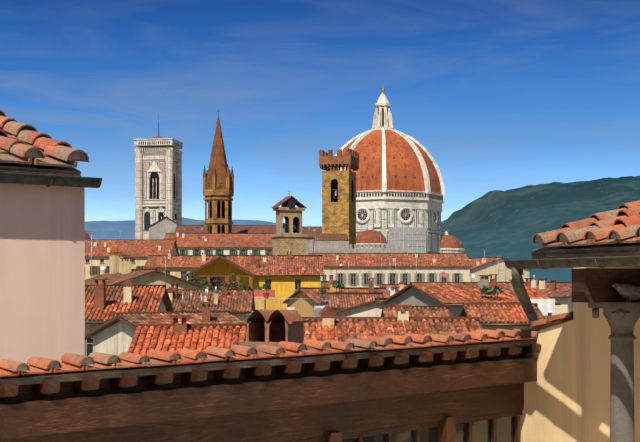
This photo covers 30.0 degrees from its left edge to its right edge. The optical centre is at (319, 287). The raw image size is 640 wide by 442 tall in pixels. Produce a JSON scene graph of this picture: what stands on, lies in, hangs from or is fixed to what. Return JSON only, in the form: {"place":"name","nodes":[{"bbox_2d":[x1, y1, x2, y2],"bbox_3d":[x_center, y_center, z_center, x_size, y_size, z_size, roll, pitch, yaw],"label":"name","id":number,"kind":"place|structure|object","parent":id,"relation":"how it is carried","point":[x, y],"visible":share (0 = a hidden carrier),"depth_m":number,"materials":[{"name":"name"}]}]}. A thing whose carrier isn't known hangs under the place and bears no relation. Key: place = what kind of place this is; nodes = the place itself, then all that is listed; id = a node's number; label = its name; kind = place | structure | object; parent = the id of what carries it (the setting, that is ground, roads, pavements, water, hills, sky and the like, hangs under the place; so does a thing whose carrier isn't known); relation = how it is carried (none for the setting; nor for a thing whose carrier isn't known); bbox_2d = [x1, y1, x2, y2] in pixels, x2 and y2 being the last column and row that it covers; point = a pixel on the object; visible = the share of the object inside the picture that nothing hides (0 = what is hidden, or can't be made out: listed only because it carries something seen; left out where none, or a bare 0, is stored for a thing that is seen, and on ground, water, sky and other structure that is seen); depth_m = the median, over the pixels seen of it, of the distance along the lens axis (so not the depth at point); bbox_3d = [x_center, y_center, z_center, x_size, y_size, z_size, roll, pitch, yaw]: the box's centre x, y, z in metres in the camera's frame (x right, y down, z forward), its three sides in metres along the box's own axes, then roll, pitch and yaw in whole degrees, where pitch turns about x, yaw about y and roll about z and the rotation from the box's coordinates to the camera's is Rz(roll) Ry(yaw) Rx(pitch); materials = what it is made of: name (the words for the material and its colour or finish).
{"place":"outdoors","nodes":[
{"label":"outdoors","id":0,"kind":"place"},
{"bbox_2d":[85,231,90,238],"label":"dome","id":1,"kind":"structure","parent":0,"point":[87,236],"depth_m":891.96,"materials":[{"name":"tile"}]},
{"bbox_2d":[85,252,203,288],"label":"house","id":2,"kind":"structure","parent":0,"point":[121,272],"depth_m":109.58,"materials":[{"name":"beige paint"}]},
{"bbox_2d":[148,216,179,238],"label":"gable","id":3,"kind":"structure","parent":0,"point":[162,227],"depth_m":416.04,"materials":[{"name":"grey paint"}]},
{"bbox_2d":[144,250,219,279],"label":"house","id":4,"kind":"structure","parent":0,"point":[180,266],"depth_m":176.02,"materials":[{"name":"orange tile"}]},
{"bbox_2d":[85,217,284,238],"bbox_3d":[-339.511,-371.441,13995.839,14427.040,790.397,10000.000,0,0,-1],"label":"distant hills","id":5,"kind":"structure","parent":0,"point":[105,229],"depth_m":11616.62,"materials":[{"name":"blue"}]},
{"bbox_2d":[203,108,233,232],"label":"badia tower","id":6,"kind":"structure","parent":0,"point":[218,184],"depth_m":327.31,"materials":[{"name":"stone"}]},
{"bbox_2d":[174,225,275,232],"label":"tiled roof","id":7,"kind":"structure","parent":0,"point":[235,228],"depth_m":350.62,"materials":[{"name":"tile"}]},
{"bbox_2d":[0,339,540,441],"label":"veranda timber","id":8,"kind":"object","parent":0,"point":[358,395],"visible":1,"depth_m":11.10,"materials":[{"name":"brown wood"}]},
{"bbox_2d":[0,329,538,376],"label":"veranda roof tiles","id":9,"kind":"object","parent":8,"relation":"on","point":[74,362],"visible":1,"depth_m":10.84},
{"bbox_2d":[238,309,308,347],"bbox_3d":[-0.890,0.911,26.462,1.440,0.860,1.450,0,0,17],"label":"chimney","id":10,"kind":"object","parent":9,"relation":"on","point":[271,327],"visible":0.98,"depth_m":26.43,"materials":[{"name":"brick"}]},
{"bbox_2d":[342,416,514,441],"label":"veranda glazing","id":11,"kind":"structure","parent":8,"relation":"in","point":[481,431],"depth_m":13.05,"materials":[{"name":"glass"}]},
{"bbox_2d":[271,196,306,254],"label":"bell gable","id":12,"kind":"structure","parent":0,"point":[291,240],"depth_m":179.19,"materials":[{"name":"stone"}]},
{"bbox_2d":[283,223,297,228],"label":"bells","id":13,"kind":"object","parent":12,"relation":"hanging from","point":[294,226],"visible":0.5,"depth_m":180.03,"materials":[{"name":"black metal"}]},
{"bbox_2d":[254,298,330,316],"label":"roof terrace railing","id":14,"kind":"object","parent":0,"point":[293,303],"visible":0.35,"depth_m":94.93,"materials":[{"name":"white metal"}]},
{"bbox_2d":[302,226,321,254],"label":"house","id":15,"kind":"structure","parent":0,"point":[309,231],"depth_m":348.62,"materials":[{"name":"tile"}]},
{"bbox_2d":[0,0,639,225],"label":"sky","id":16,"kind":"structure","parent":0,"point":[503,95],"materials":[{"name":"blue"}]},
{"bbox_2d":[321,281,329,286],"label":"house","id":17,"kind":"structure","parent":0,"point":[325,283],"depth_m":169.79,"materials":[{"name":"tile"}]},
{"bbox_2d":[319,149,358,248],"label":"crenellated tower","id":18,"kind":"structure","parent":0,"point":[339,214],"depth_m":321.90,"materials":[{"name":"stone"}]},
{"bbox_2d":[313,233,407,252],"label":"building","id":19,"kind":"structure","parent":0,"point":[331,243],"depth_m":303.03,"materials":[{"name":"grey paint"}]},
{"bbox_2d":[321,88,464,252],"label":"cathedral","id":20,"kind":"structure","parent":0,"point":[400,192],"depth_m":538.91,"materials":[{"name":"tile"}]},
{"bbox_2d":[380,306,451,316],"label":"house","id":21,"kind":"structure","parent":0,"point":[423,311],"depth_m":61.04,"materials":[{"name":"tile"}]},
{"bbox_2d":[380,274,560,318],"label":"house","id":22,"kind":"structure","parent":0,"point":[454,296],"depth_m":86.80,"materials":[{"name":"red tile"}]},
{"bbox_2d":[530,299,554,315],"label":"laundry","id":23,"kind":"object","parent":22,"relation":"attached to","point":[546,306],"visible":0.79,"depth_m":84.36,"materials":[{"name":"white fabric"}]},
{"bbox_2d":[469,256,531,281],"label":"house","id":24,"kind":"structure","parent":0,"point":[491,267],"depth_m":234.36,"materials":[{"name":"paint"}]},
{"bbox_2d":[458,303,544,329],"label":"tiled roof","id":25,"kind":"structure","parent":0,"point":[506,316],"depth_m":60.93,"materials":[{"name":"orange tile"}]},
{"bbox_2d":[441,176,639,281],"bbox_3d":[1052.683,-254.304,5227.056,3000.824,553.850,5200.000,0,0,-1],"label":"hill","id":26,"kind":"structure","parent":0,"point":[508,224],"depth_m":3918.84,"materials":[{"name":"green plant"}]},
{"bbox_2d":[511,275,572,314],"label":"house","id":27,"kind":"structure","parent":0,"point":[560,293],"depth_m":120.03,"materials":[{"name":"tile"}]},
{"bbox_2d":[520,266,639,441],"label":"loggia walls","id":28,"kind":"structure","parent":0,"point":[567,396],"depth_m":13.10,"materials":[{"name":"beige paint"}]},
{"bbox_2d":[528,312,572,330],"bbox_3d":[2.677,0.388,13.434,0.331,0.242,0.619,0,0,-42],"label":"tiled wall coping","id":29,"kind":"object","parent":28,"relation":"on","point":[552,320],"visible":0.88,"depth_m":13.34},
{"bbox_2d":[588,302,639,441],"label":"column","id":30,"kind":"structure","parent":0,"point":[622,318],"depth_m":11.98,"materials":[{"name":"grey stone"}]},
{"bbox_2d":[612,282,639,302],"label":"pigeon","id":31,"kind":"object","parent":30,"relation":"on","point":[628,292],"visible":1,"depth_m":11.88,"materials":[{"name":"grey"}]},
{"label":"ground","id":32,"kind":"structure","parent":0,"visible":0},
{"bbox_2d":[0,183,84,364],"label":"house walls","id":33,"kind":"structure","parent":32,"relation":"on","point":[42,271],"depth_m":14.99,"materials":[{"name":"paint"}]},
{"bbox_2d":[0,162,80,176],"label":"house eave boards","id":34,"kind":"object","parent":33,"relation":"on","point":[35,169],"visible":0.38,"depth_m":14.90,"materials":[{"name":"brown wood"}]},
{"bbox_2d":[0,110,88,167],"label":"house roof tiles","id":35,"kind":"object","parent":34,"relation":"on","point":[22,143],"visible":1,"depth_m":15.25,"materials":[{"name":"orange ceramic"}]},
{"bbox_2d":[0,172,101,187],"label":"gutter","id":36,"kind":"object","parent":34,"relation":"attached to","point":[47,180],"visible":1,"depth_m":14.71,"materials":[{"name":"grey metal"}]},
{"bbox_2d":[85,285,173,355],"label":"house","id":37,"kind":"structure","parent":32,"relation":"on","point":[150,298],"depth_m":64.16,"materials":[{"name":"tile"}]},
{"bbox_2d":[85,239,178,279],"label":"house","id":38,"kind":"structure","parent":32,"relation":"on","point":[139,251],"depth_m":227.83,"materials":[{"name":"tile"}]},
{"bbox_2d":[133,117,182,238],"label":"campanile","id":39,"kind":"structure","parent":32,"relation":"on","point":[168,200],"depth_m":531.39,"materials":[{"name":"stone"}]},
{"bbox_2d":[144,161,176,218],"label":"campanile tracery","id":40,"kind":"object","parent":39,"relation":"attached to","point":[154,167],"depth_m":531.28,"materials":[{"name":"white stone"}]},
{"bbox_2d":[85,311,246,355],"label":"house","id":41,"kind":"structure","parent":32,"relation":"on","point":[114,335],"depth_m":56.23,"materials":[{"name":"white paint"}]},
{"bbox_2d":[127,324,246,357],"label":"tiled roof","id":42,"kind":"structure","parent":32,"relation":"on","point":[146,338],"depth_m":39.29,"materials":[{"name":"orange tile"}]},
{"bbox_2d":[167,287,254,320],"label":"tiled roof","id":43,"kind":"structure","parent":32,"relation":"on","point":[239,303],"depth_m":86.47,"materials":[{"name":"tile"}]},
{"bbox_2d":[164,231,275,254],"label":"house","id":44,"kind":"structure","parent":32,"relation":"on","point":[233,243],"depth_m":267.09,"materials":[{"name":"tile"}]},
{"bbox_2d":[185,254,274,309],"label":"building","id":45,"kind":"structure","parent":32,"relation":"on","point":[221,268],"depth_m":137.66,"materials":[{"name":"yellow paint"}]},
{"bbox_2d":[187,271,261,289],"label":"plants","id":46,"kind":"object","parent":45,"relation":"on","point":[231,283],"visible":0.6,"depth_m":134.28,"materials":[{"name":"green plant"}]},
{"bbox_2d":[224,253,323,309],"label":"yellow house","id":47,"kind":"structure","parent":32,"relation":"on","point":[282,276],"depth_m":140.75,"materials":[{"name":"tile"}]},
{"bbox_2d":[93,235,523,334],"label":"chimneys","id":48,"kind":"object","parent":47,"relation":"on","point":[326,312],"visible":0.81,"depth_m":62.99,"materials":[{"name":"brick"}]},
{"bbox_2d":[283,280,389,316],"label":"house","id":49,"kind":"structure","parent":32,"relation":"on","point":[300,304],"depth_m":127.62,"materials":[{"name":"paint"}]},
{"bbox_2d":[320,292,383,310],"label":"house","id":50,"kind":"structure","parent":32,"relation":"on","point":[341,300],"depth_m":102.03,"materials":[{"name":"tile"}]},
{"bbox_2d":[334,287,398,316],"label":"house wing","id":51,"kind":"object","parent":32,"relation":"on","point":[373,308],"visible":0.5,"depth_m":94.59,"materials":[{"name":"white paint"}]},
{"bbox_2d":[285,317,482,341],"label":"house","id":52,"kind":"structure","parent":32,"relation":"on","point":[343,329],"depth_m":41.74,"materials":[{"name":"orange tile"}]},
{"bbox_2d":[308,253,471,286],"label":"house","id":53,"kind":"structure","parent":32,"relation":"on","point":[357,269],"depth_m":215.59,"materials":[{"name":"paint"}]},
{"bbox_2d":[88,229,499,338],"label":"roof clutter","id":54,"kind":"object","parent":53,"relation":"on","point":[443,274],"visible":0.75,"depth_m":116.30,"materials":[{"name":"beige paint"}]},
{"bbox_2d":[380,278,421,290],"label":"house","id":55,"kind":"structure","parent":32,"relation":"on","point":[401,285],"depth_m":154.89,"materials":[{"name":"beige paint"}]},
{"bbox_3d":[0.290,10.030,3.718,14.000,26.000,18.500,0,0,-1],"label":"viewing terrace","id":56,"kind":"object","parent":32,"relation":"on","visible":0},
{"bbox_2d":[531,242,639,302],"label":"roof beam","id":57,"kind":"structure","parent":56,"relation":"on","point":[591,285],"depth_m":11.91,"materials":[{"name":"brown wood"}]},
{"bbox_2d":[504,255,639,327],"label":"gutter","id":58,"kind":"object","parent":57,"relation":"attached to","point":[516,267],"visible":1,"depth_m":11.92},
{"bbox_2d":[532,200,639,246],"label":"loggia roof tiles","id":59,"kind":"object","parent":57,"relation":"on","point":[621,224],"visible":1,"depth_m":11.86,"materials":[{"name":"ceramic"}]},
{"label":"roof terrace","id":60,"kind":"object","parent":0,"visible":0},
{"bbox_2d":[250,306,324,316],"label":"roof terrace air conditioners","id":61,"kind":"object","parent":60,"relation":"on","point":[318,309],"visible":0.04,"depth_m":95.78,"materials":[{"name":"white paint"}]},
{"bbox_2d":[261,281,503,300],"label":"terrace plants","id":62,"kind":"object","parent":60,"relation":"on","point":[485,290],"visible":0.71,"depth_m":94.56,"materials":[{"name":"green plant"}]}
]}

